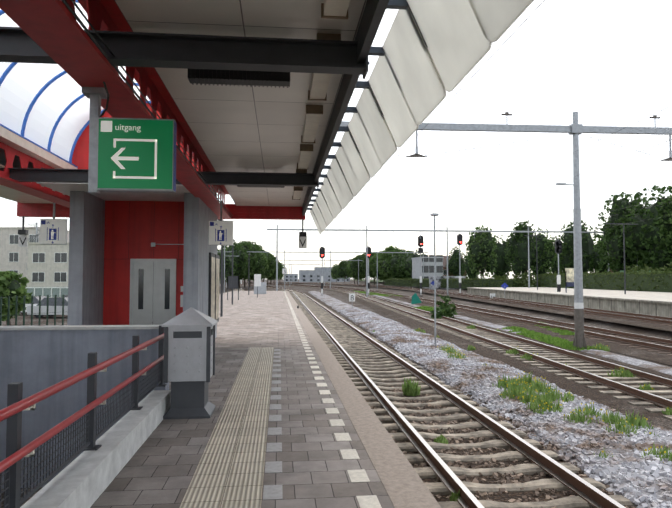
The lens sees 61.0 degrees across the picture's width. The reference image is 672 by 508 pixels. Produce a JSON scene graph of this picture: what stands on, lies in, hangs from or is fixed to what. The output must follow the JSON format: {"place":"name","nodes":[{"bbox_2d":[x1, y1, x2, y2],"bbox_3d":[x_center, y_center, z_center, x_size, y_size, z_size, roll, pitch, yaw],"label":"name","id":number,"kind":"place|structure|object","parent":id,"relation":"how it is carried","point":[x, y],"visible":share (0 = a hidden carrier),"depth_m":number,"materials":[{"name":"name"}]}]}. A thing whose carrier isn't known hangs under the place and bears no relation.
{"place":"outdoors","nodes":[
{"label":"outdoors","id":0,"kind":"place"},
{"bbox_2d":[0,363,160,507],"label":"mesh panel","id":1,"kind":"object","parent":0,"point":[145,385],"visible":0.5,"depth_m":4.39,"materials":[{"name":"grey metal"}]},
{"bbox_2d":[72,103,214,324],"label":"red wall","id":2,"kind":"structure","parent":0,"point":[137,228],"depth_m":14.04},
{"bbox_2d":[129,243,183,324],"bbox_3d":[-4.288,1.003,14.029,1.520,2.570,0.040,0,-3,-6],"label":"lift door","id":3,"kind":"structure","parent":2,"relation":"in","point":[154,311],"depth_m":14.02,"materials":[{"name":"grey metal"}]},
{"bbox_2d":[138,262,169,324],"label":"door windows","id":4,"kind":"structure","parent":3,"relation":"attached to","point":[141,285],"depth_m":14.03,"materials":[{"name":"black glass"}]},
{"bbox_2d":[209,221,232,244],"bbox_3d":[-2.822,-0.514,14.009,0.580,0.580,0.100,0,-3,-6],"label":"sign panel","id":5,"kind":"object","parent":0,"point":[228,233],"visible":0.71,"depth_m":13.96,"materials":[{"name":"metal"}]},
{"bbox_2d":[210,222,226,243],"bbox_3d":[-2.885,-0.507,13.951,0.405,0.560,0.002,0,-3,-6],"label":"sign pictogram","id":6,"kind":"object","parent":5,"relation":"attached to","point":[218,232],"visible":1,"depth_m":13.95,"materials":[{"name":"blue plastic"}]},
{"bbox_2d":[90,291,393,507],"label":"platform paving","id":7,"kind":"structure","parent":0,"point":[158,469],"depth_m":6.03,"materials":[{"name":"grey tile"}]},
{"bbox_2d":[20,390,170,507],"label":"stair kerb","id":8,"kind":"structure","parent":7,"relation":"on","point":[84,479],"depth_m":4.63,"materials":[{"name":"grey concrete"}]},
{"bbox_2d":[5,325,166,507],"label":"rail posts","id":9,"kind":"object","parent":8,"relation":"on","point":[14,423],"visible":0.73,"depth_m":3.44,"materials":[{"name":"grey metal"}]},
{"bbox_2d":[0,333,163,472],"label":"handrails","id":10,"kind":"object","parent":9,"relation":"on","point":[8,412],"depth_m":3.90,"materials":[{"name":"red metal"}]},
{"bbox_2d":[24,347,146,456],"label":"handrail brackets","id":11,"kind":"object","parent":9,"relation":"attached to","point":[32,453],"visible":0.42,"depth_m":3.42,"materials":[{"name":"silver metal"}]},
{"bbox_2d":[162,307,217,418],"bbox_3d":[-1.821,1.328,7.138,0.600,1.320,0.600,0,-3,-6],"label":"bin","id":12,"kind":"object","parent":7,"relation":"on","point":[186,359],"depth_m":6.90,"materials":[{"name":"grey metal"}]},
{"bbox_2d":[179,347,273,507],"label":"tactile strip","id":13,"kind":"object","parent":7,"relation":"on","point":[229,471],"depth_m":5.66,"materials":[{"name":"beige concrete"}]},
{"bbox_2d":[218,219,257,316],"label":"posts","id":14,"kind":"object","parent":7,"relation":"on","point":[232,282],"visible":0.71,"depth_m":37.44,"materials":[{"name":"metal"}]},
{"bbox_2d":[254,269,286,285],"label":"platform boards","id":15,"kind":"object","parent":14,"relation":"attached to","point":[257,279],"visible":1,"depth_m":51.44,"materials":[{"name":"white paint"}]},
{"bbox_2d":[254,282,265,293],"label":"relay cabinet","id":16,"kind":"object","parent":7,"relation":"on","point":[262,289],"visible":0.86,"depth_m":63.32,"materials":[{"name":"grey metal"}]},
{"bbox_2d":[263,349,282,499],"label":"white paving tiles","id":17,"kind":"object","parent":7,"relation":"on","point":[272,492],"visible":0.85,"depth_m":5.69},
{"bbox_2d":[284,292,381,507],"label":"platform edge markings","id":18,"kind":"object","parent":7,"relation":"on","point":[368,501],"visible":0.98,"depth_m":5.97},
{"bbox_2d":[299,270,321,281],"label":"block","id":19,"kind":"structure","parent":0,"point":[308,273],"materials":[{"name":"grey concrete"}]},
{"bbox_2d":[314,267,342,281],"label":"block","id":20,"kind":"structure","parent":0,"point":[327,272],"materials":[{"name":"grey concrete"}]},
{"bbox_2d":[0,0,671,278],"label":"sky","id":21,"kind":"structure","parent":0,"point":[609,62],"materials":[{"name":"white"}]},
{"bbox_2d":[1,279,671,507],"bbox_3d":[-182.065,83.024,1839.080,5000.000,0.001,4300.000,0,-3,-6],"label":"ground","id":22,"kind":"structure","parent":0,"point":[340,297],"depth_m":50.84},
{"bbox_2d":[20,296,45,313],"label":"car","id":23,"kind":"object","parent":22,"relation":"on","point":[35,300],"depth_m":42.74,"materials":[{"name":"white metal"}]},
{"bbox_2d":[0,295,67,325],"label":"fence","id":24,"kind":"object","parent":22,"relation":"on","point":[23,314],"visible":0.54,"depth_m":24.93,"materials":[{"name":"metal"}]},
{"bbox_2d":[27,297,67,317],"bbox_3d":[-19.326,3.781,40.401,4.200,1.420,1.750,0,-3,2],"label":"car","id":25,"kind":"object","parent":22,"relation":"on","point":[50,310],"depth_m":39.59,"materials":[{"name":"white metal"}]},
{"bbox_2d":[27,242,68,286],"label":"apartment building","id":26,"kind":"structure","parent":22,"relation":"on","point":[49,267],"depth_m":86.79,"materials":[{"name":"beige concrete"}]},
{"bbox_2d":[32,253,67,281],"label":"window frames","id":27,"kind":"structure","parent":26,"relation":"attached to","point":[54,272],"depth_m":86.70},
{"bbox_2d":[0,329,168,488],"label":"stairwell walls","id":28,"kind":"structure","parent":22,"relation":"on","point":[35,361],"depth_m":7.54,"materials":[{"name":"concrete"}]},
{"bbox_2d":[0,325,158,329],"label":"wall cap","id":29,"kind":"object","parent":28,"relation":"on","point":[77,327],"visible":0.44,"depth_m":7.63,"materials":[{"name":"concrete"}]},
{"bbox_2d":[67,191,217,337],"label":"concrete pillars","id":30,"kind":"structure","parent":22,"relation":"on","point":[86,259],"depth_m":12.73,"materials":[{"name":"grey concrete"}]},
{"bbox_2d":[0,0,304,219],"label":"red steel beams","id":31,"kind":"structure","parent":30,"relation":"attached to","point":[56,32],"depth_m":6.21,"materials":[{"name":"red metal"}]},
{"bbox_2d":[0,148,41,167],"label":"beam holes","id":32,"kind":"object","parent":31,"relation":"attached to","point":[16,162],"depth_m":12.76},
{"bbox_2d":[18,216,27,234],"bbox_3d":[-9.217,-0.857,16.811,0.220,0.570,0.180,0,-3,-6],"label":"hanging sign mount","id":33,"kind":"object","parent":31,"relation":"hanging from","point":[22,232],"visible":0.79,"depth_m":16.77,"materials":[{"name":"grey metal"}]},
{"bbox_2d":[18,235,27,246],"bbox_3d":[-9.217,-0.393,16.785,0.250,0.360,0.012,0,-3,-6],"label":"sign plate","id":34,"kind":"object","parent":33,"relation":"hanging from","point":[22,237],"visible":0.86,"depth_m":16.78,"materials":[{"name":"white metal"}]},
{"bbox_2d":[0,126,76,168],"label":"vault gutter","id":35,"kind":"object","parent":31,"relation":"attached to","point":[15,141],"depth_m":11.49,"materials":[{"name":"beige metal"}]},
{"bbox_2d":[47,203,67,244],"bbox_3d":[-6.744,-0.779,13.640,0.604,1.102,0.105,0,-3,-6],"label":"lift sign frame","id":36,"kind":"object","parent":31,"relation":"attached to","point":[58,219],"visible":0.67,"depth_m":13.63,"materials":[{"name":"grey metal"}]},
{"bbox_2d":[40,219,66,243],"bbox_3d":[-6.743,-0.531,13.622,0.580,0.580,0.100,0,-3,-6],"label":"sign panel","id":37,"kind":"object","parent":36,"relation":"attached to","point":[56,223],"visible":0.71,"depth_m":13.58,"materials":[{"name":"white metal"}]},
{"bbox_2d":[41,220,58,243],"bbox_3d":[-6.806,-0.524,13.564,0.405,0.560,0.002,0,-3,-6],"label":"sign pictogram","id":38,"kind":"object","parent":37,"relation":"attached to","point":[50,230],"visible":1,"depth_m":13.56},
{"bbox_2d":[0,0,150,167],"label":"roof ribs","id":39,"kind":"object","parent":31,"relation":"on","point":[40,92],"visible":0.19,"depth_m":11.40,"materials":[{"name":"blue metal"}]},
{"bbox_2d":[0,2,149,160],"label":"vault glazing","id":40,"kind":"structure","parent":39,"relation":"attached to","point":[22,85],"depth_m":11.66,"materials":[{"name":"white glass"}]},
{"bbox_2d":[36,182,189,201],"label":"porch ceiling","id":41,"kind":"structure","parent":31,"relation":"attached to","point":[67,188],"depth_m":12.87,"materials":[{"name":"white paint"}]},
{"bbox_2d":[82,87,175,192],"bbox_3d":[-1.994,-1.085,5.516,0.855,1.000,0.180,0,-3,-6],"label":"exit sign","id":42,"kind":"object","parent":31,"relation":"hanging from","point":[95,95],"visible":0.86,"depth_m":5.45,"materials":[{"name":"metal"}]},
{"bbox_2d":[97,119,172,188],"bbox_3d":[-1.916,-0.955,5.451,0.690,0.665,0.004,0,-3,-6],"label":"exit sign","id":43,"kind":"object","parent":42,"relation":"attached to","point":[161,131],"visible":1,"depth_m":5.45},
{"bbox_2d":[115,124,140,131],"bbox_3d":[-1.987,-1.200,5.449,0.235,0.074,0.004,0,-3,-6],"label":"sign lettering","id":44,"kind":"object","parent":43,"relation":"attached to","point":[127,128],"visible":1,"depth_m":5.45},
{"bbox_2d":[101,121,156,178],"bbox_3d":[-1.978,-0.993,5.443,0.525,0.550,0.002,0,-3,-6],"label":"pictogram","id":45,"kind":"object","parent":43,"relation":"attached to","point":[106,126],"visible":1,"depth_m":5.43,"materials":[{"name":"white paint"}]},
{"bbox_2d":[173,120,176,191],"bbox_3d":[-1.568,-0.951,5.552,0.004,0.675,0.120,0,-3,-6],"label":"exit sign","id":46,"kind":"object","parent":42,"relation":"attached to","point":[175,139],"visible":1,"depth_m":5.53,"materials":[{"name":"metal"}]},
{"bbox_2d":[61,0,232,216],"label":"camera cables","id":47,"kind":"object","parent":31,"relation":"attached to","point":[67,5],"visible":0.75,"depth_m":5.30,"materials":[{"name":"red metal"}]},
{"bbox_2d":[0,0,366,206],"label":"canopy soffit","id":48,"kind":"structure","parent":31,"relation":"attached to","point":[239,128],"depth_m":7.00,"materials":[{"name":"beige metal"}]},
{"bbox_2d":[292,0,349,199],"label":"ceiling lights","id":49,"kind":"object","parent":48,"relation":"attached to","point":[319,85],"visible":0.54,"depth_m":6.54},
{"bbox_2d":[0,0,388,215],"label":"steel beams","id":50,"kind":"structure","parent":31,"relation":"attached to","point":[348,60],"depth_m":5.05,"materials":[{"name":"black metal"}]},
{"bbox_2d":[220,201,233,245],"bbox_3d":[-2.823,-0.763,14.027,0.604,1.102,0.105,0,-3,-6],"label":"lift sign frame","id":51,"kind":"object","parent":31,"relation":"attached to","point":[221,217],"visible":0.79,"depth_m":14.02,"materials":[{"name":"grey metal"}]},
{"bbox_2d":[188,69,289,187],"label":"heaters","id":52,"kind":"object","parent":31,"relation":"attached to","point":[232,77],"visible":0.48,"depth_m":5.59,"materials":[{"name":"black metal"}]},
{"bbox_2d":[299,219,305,236],"bbox_3d":[-1.027,-0.822,17.620,0.220,0.570,0.180,0,-3,-6],"label":"hanging sign mount","id":53,"kind":"object","parent":31,"relation":"hanging from","point":[302,234],"visible":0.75,"depth_m":17.53,"materials":[{"name":"grey metal"}]},
{"bbox_2d":[299,237,306,247],"bbox_3d":[-1.027,-0.358,17.594,0.250,0.360,0.012,0,-3,-6],"label":"sign plate","id":54,"kind":"object","parent":53,"relation":"hanging from","point":[302,241],"visible":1,"depth_m":17.59,"materials":[{"name":"white metal"}]},
{"bbox_2d":[310,0,533,233],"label":"fascia panels","id":55,"kind":"object","parent":31,"relation":"attached to","point":[413,78],"visible":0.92,"depth_m":4.87,"materials":[{"name":"white metal"}]},
{"bbox_2d":[128,201,183,259],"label":"red wall seams","id":56,"kind":"object","parent":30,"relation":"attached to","point":[153,253],"depth_m":14.12,"materials":[{"name":"red metal"}]},
{"bbox_2d":[208,253,219,321],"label":"poster cases","id":57,"kind":"object","parent":30,"relation":"attached to","point":[211,255],"visible":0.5,"depth_m":14.59,"materials":[{"name":"metal"}]},
{"bbox_2d":[211,257,219,318],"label":"posters","id":58,"kind":"object","parent":57,"relation":"attached to","point":[213,287],"visible":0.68,"depth_m":15.33},
{"bbox_2d":[285,274,297,281],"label":"block","id":59,"kind":"structure","parent":22,"relation":"on","point":[293,277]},
{"bbox_2d":[217,111,671,350],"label":"gantry","id":60,"kind":"object","parent":22,"relation":"on","point":[575,129],"depth_m":21.83,"materials":[{"name":"grey metal"}]},
{"bbox_2d":[349,293,494,300],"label":"track number signs","id":61,"kind":"object","parent":60,"relation":"attached to","point":[353,294],"visible":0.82,"depth_m":46.22,"materials":[{"name":"paint"}]},
{"bbox_2d":[431,281,507,288],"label":"blue signs","id":62,"kind":"object","parent":60,"relation":"attached to","point":[502,285],"visible":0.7,"depth_m":69.46,"materials":[{"name":"blue metal"}]},
{"bbox_2d":[289,0,671,271],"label":"wires","id":63,"kind":"object","parent":60,"relation":"hanging from","point":[529,173],"visible":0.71,"depth_m":21.82,"materials":[{"name":"black metal"}]},
{"bbox_2d":[574,302,583,308],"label":"white bands","id":64,"kind":"object","parent":60,"relation":"on","point":[578,306],"visible":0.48,"depth_m":21.54,"materials":[{"name":"paint"}]},
{"bbox_2d":[429,276,465,288],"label":"graffiti wall","id":65,"kind":"structure","parent":22,"relation":"on","point":[438,281],"depth_m":133.73,"materials":[{"name":"grey concrete"}]},
{"bbox_2d":[225,282,671,502],"bbox_3d":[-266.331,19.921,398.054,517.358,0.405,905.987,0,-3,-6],"label":"ballast beds","id":66,"kind":"object","parent":22,"relation":"on","point":[623,407],"visible":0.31,"depth_m":17.95,"materials":[{"name":"grey gravel"}]},
{"bbox_2d":[225,284,671,507],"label":"sleepers","id":67,"kind":"object","parent":66,"relation":"on","point":[333,326],"depth_m":12.61},
{"bbox_2d":[220,282,671,507],"bbox_3d":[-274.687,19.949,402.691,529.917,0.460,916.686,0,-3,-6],"label":"rails","id":68,"kind":"object","parent":67,"relation":"on","point":[592,495],"visible":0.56,"depth_m":14.87,"materials":[{"name":"grey metal"}]},
{"bbox_2d":[309,291,671,507],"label":"gravel stones","id":69,"kind":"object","parent":66,"relation":"on","point":[334,303],"visible":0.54,"depth_m":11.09,"materials":[{"name":"grey gravel"}]},
{"bbox_2d":[411,293,421,303],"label":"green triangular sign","id":70,"kind":"object","parent":69,"relation":"on","point":[415,299],"visible":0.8,"depth_m":59.14,"materials":[{"name":"teal metal"}]},
{"bbox_2d":[372,324,671,501],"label":"weeds","id":71,"kind":"object","parent":66,"relation":"on","point":[409,388],"visible":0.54,"depth_m":11.69,"materials":[{"name":"green plant"}]},
{"bbox_2d":[416,323,667,462],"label":"weed flowers","id":72,"kind":"object","parent":71,"relation":"on","point":[558,391],"visible":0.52,"depth_m":11.71,"materials":[{"name":"plant"}]},
{"bbox_2d":[350,291,591,350],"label":"grass patches","id":73,"kind":"object","parent":22,"relation":"on","point":[555,341],"depth_m":26.86,"materials":[{"name":"green plant"}]},
{"bbox_2d":[359,387,635,507],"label":"old stones","id":74,"kind":"object","parent":22,"relation":"on","point":[485,495],"visible":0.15,"depth_m":8.32,"materials":[{"name":"gravel"}]},
{"bbox_2d":[467,288,671,317],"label":"platform wall","id":75,"kind":"structure","parent":22,"relation":"on","point":[649,307],"depth_m":44.89,"materials":[{"name":"grey concrete"}]},
{"bbox_2d":[565,272,573,292],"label":"board frames","id":76,"kind":"structure","parent":75,"relation":"on","point":[569,284],"depth_m":57.28,"materials":[{"name":"grey metal"}]},
{"bbox_2d":[565,268,573,281],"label":"boards","id":77,"kind":"object","parent":76,"relation":"on","point":[569,273],"visible":0.64,"depth_m":57.31,"materials":[{"name":"paper"}]},
{"bbox_2d":[467,287,671,301],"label":"platform surface","id":78,"kind":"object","parent":75,"relation":"on","point":[654,296],"depth_m":57.72,"materials":[{"name":"beige concrete"}]},
{"bbox_2d":[524,223,637,293],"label":"platform lamp posts","id":79,"kind":"object","parent":78,"relation":"on","point":[623,246],"visible":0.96,"depth_m":51.50,"materials":[{"name":"grey metal"}]},
{"bbox_2d":[484,290,656,315],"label":"platform joints","id":80,"kind":"object","parent":75,"relation":"attached to","point":[599,303],"visible":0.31,"depth_m":43.99,"materials":[{"name":"grey concrete"}]},
{"bbox_2d":[2,185,671,325],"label":"tree","id":81,"kind":"object","parent":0,"point":[446,310],"depth_m":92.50,"materials":[{"name":"green plant"}]},
{"bbox_2d":[0,196,671,320],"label":"tree leaves","id":82,"kind":"object","parent":81,"relation":"attached to","point":[20,291],"visible":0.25,"depth_m":105.70,"materials":[{"name":"green plant"}]},
{"bbox_2d":[307,0,426,214],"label":"canopy panel brackets","id":83,"kind":"object","parent":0,"point":[392,4],"visible":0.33,"depth_m":6.14,"materials":[{"name":"grey metal"}]},
{"bbox_2d":[225,281,671,338],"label":"raised ground","id":84,"kind":"structure","parent":0,"point":[644,330],"depth_m":45.40,"materials":[{"name":"grey concrete"}]},
{"bbox_2d":[411,255,443,287],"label":"building","id":85,"kind":"structure","parent":84,"relation":"on","point":[416,269],"depth_m":154.44,"materials":[{"name":"grey concrete"}]},
{"bbox_2d":[422,255,442,278],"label":"white block frames","id":86,"kind":"structure","parent":85,"relation":"attached to","point":[436,268],"depth_m":154.24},
{"bbox_2d":[319,234,561,291],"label":"railway signals","id":87,"kind":"object","parent":84,"relation":"on","point":[558,246],"visible":0.92,"depth_m":87.48,"materials":[{"name":"black metal"}]},
{"bbox_2d":[321,275,560,292],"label":"signal post boxes","id":88,"kind":"object","parent":84,"relation":"on","point":[558,279],"visible":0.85,"depth_m":87.46,"materials":[{"name":"metal"}]},
{"bbox_2d":[351,280,671,292],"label":"verge","id":89,"kind":"structure","parent":84,"relation":"on","point":[494,286],"depth_m":306.27,"materials":[{"name":"green plant"}]},
{"bbox_2d":[384,262,671,291],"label":"hedge","id":90,"kind":"object","parent":89,"relation":"on","point":[639,279],"depth_m":77.24,"materials":[{"name":"green plant"}]},
{"bbox_2d":[443,256,462,266],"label":"house roof","id":91,"kind":"structure","parent":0,"point":[444,261],"depth_m":172.38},
{"bbox_2d":[443,267,465,275],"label":"house","id":92,"kind":"structure","parent":0,"point":[444,268],"depth_m":169.90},
{"label":"verge","id":93,"kind":"structure","parent":0,"visible":0},
{"bbox_2d":[26,218,39,268],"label":"spiral stair","id":94,"kind":"object","parent":93,"relation":"on","point":[37,233],"visible":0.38,"depth_m":93.16,"materials":[{"name":"grey metal"}]},
{"bbox_2d":[0,227,68,286],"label":"apartment building","id":95,"kind":"structure","parent":93,"relation":"on","point":[6,247],"depth_m":96.47,"materials":[{"name":"beige concrete"}]},
{"bbox_2d":[8,234,38,271],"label":"window frames","id":96,"kind":"structure","parent":95,"relation":"attached to","point":[18,252],"depth_m":96.34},
{"bbox_2d":[27,288,67,296],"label":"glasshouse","id":97,"kind":"structure","parent":93,"relation":"on","point":[47,291],"depth_m":73.73,"materials":[{"name":"clear glass"}]},
{"bbox_2d":[26,287,67,296],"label":"glasshouse frames","id":98,"kind":"structure","parent":97,"relation":"attached to","point":[47,287],"depth_m":73.71,"materials":[{"name":"white metal"}]},
{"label":"platform body","id":99,"kind":"object","parent":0,"visible":0},
{"bbox_2d":[219,291,440,507],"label":"platform coping","id":100,"kind":"object","parent":99,"relation":"on","point":[404,485],"visible":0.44,"depth_m":5.87,"materials":[{"name":"beige concrete"}]}
]}

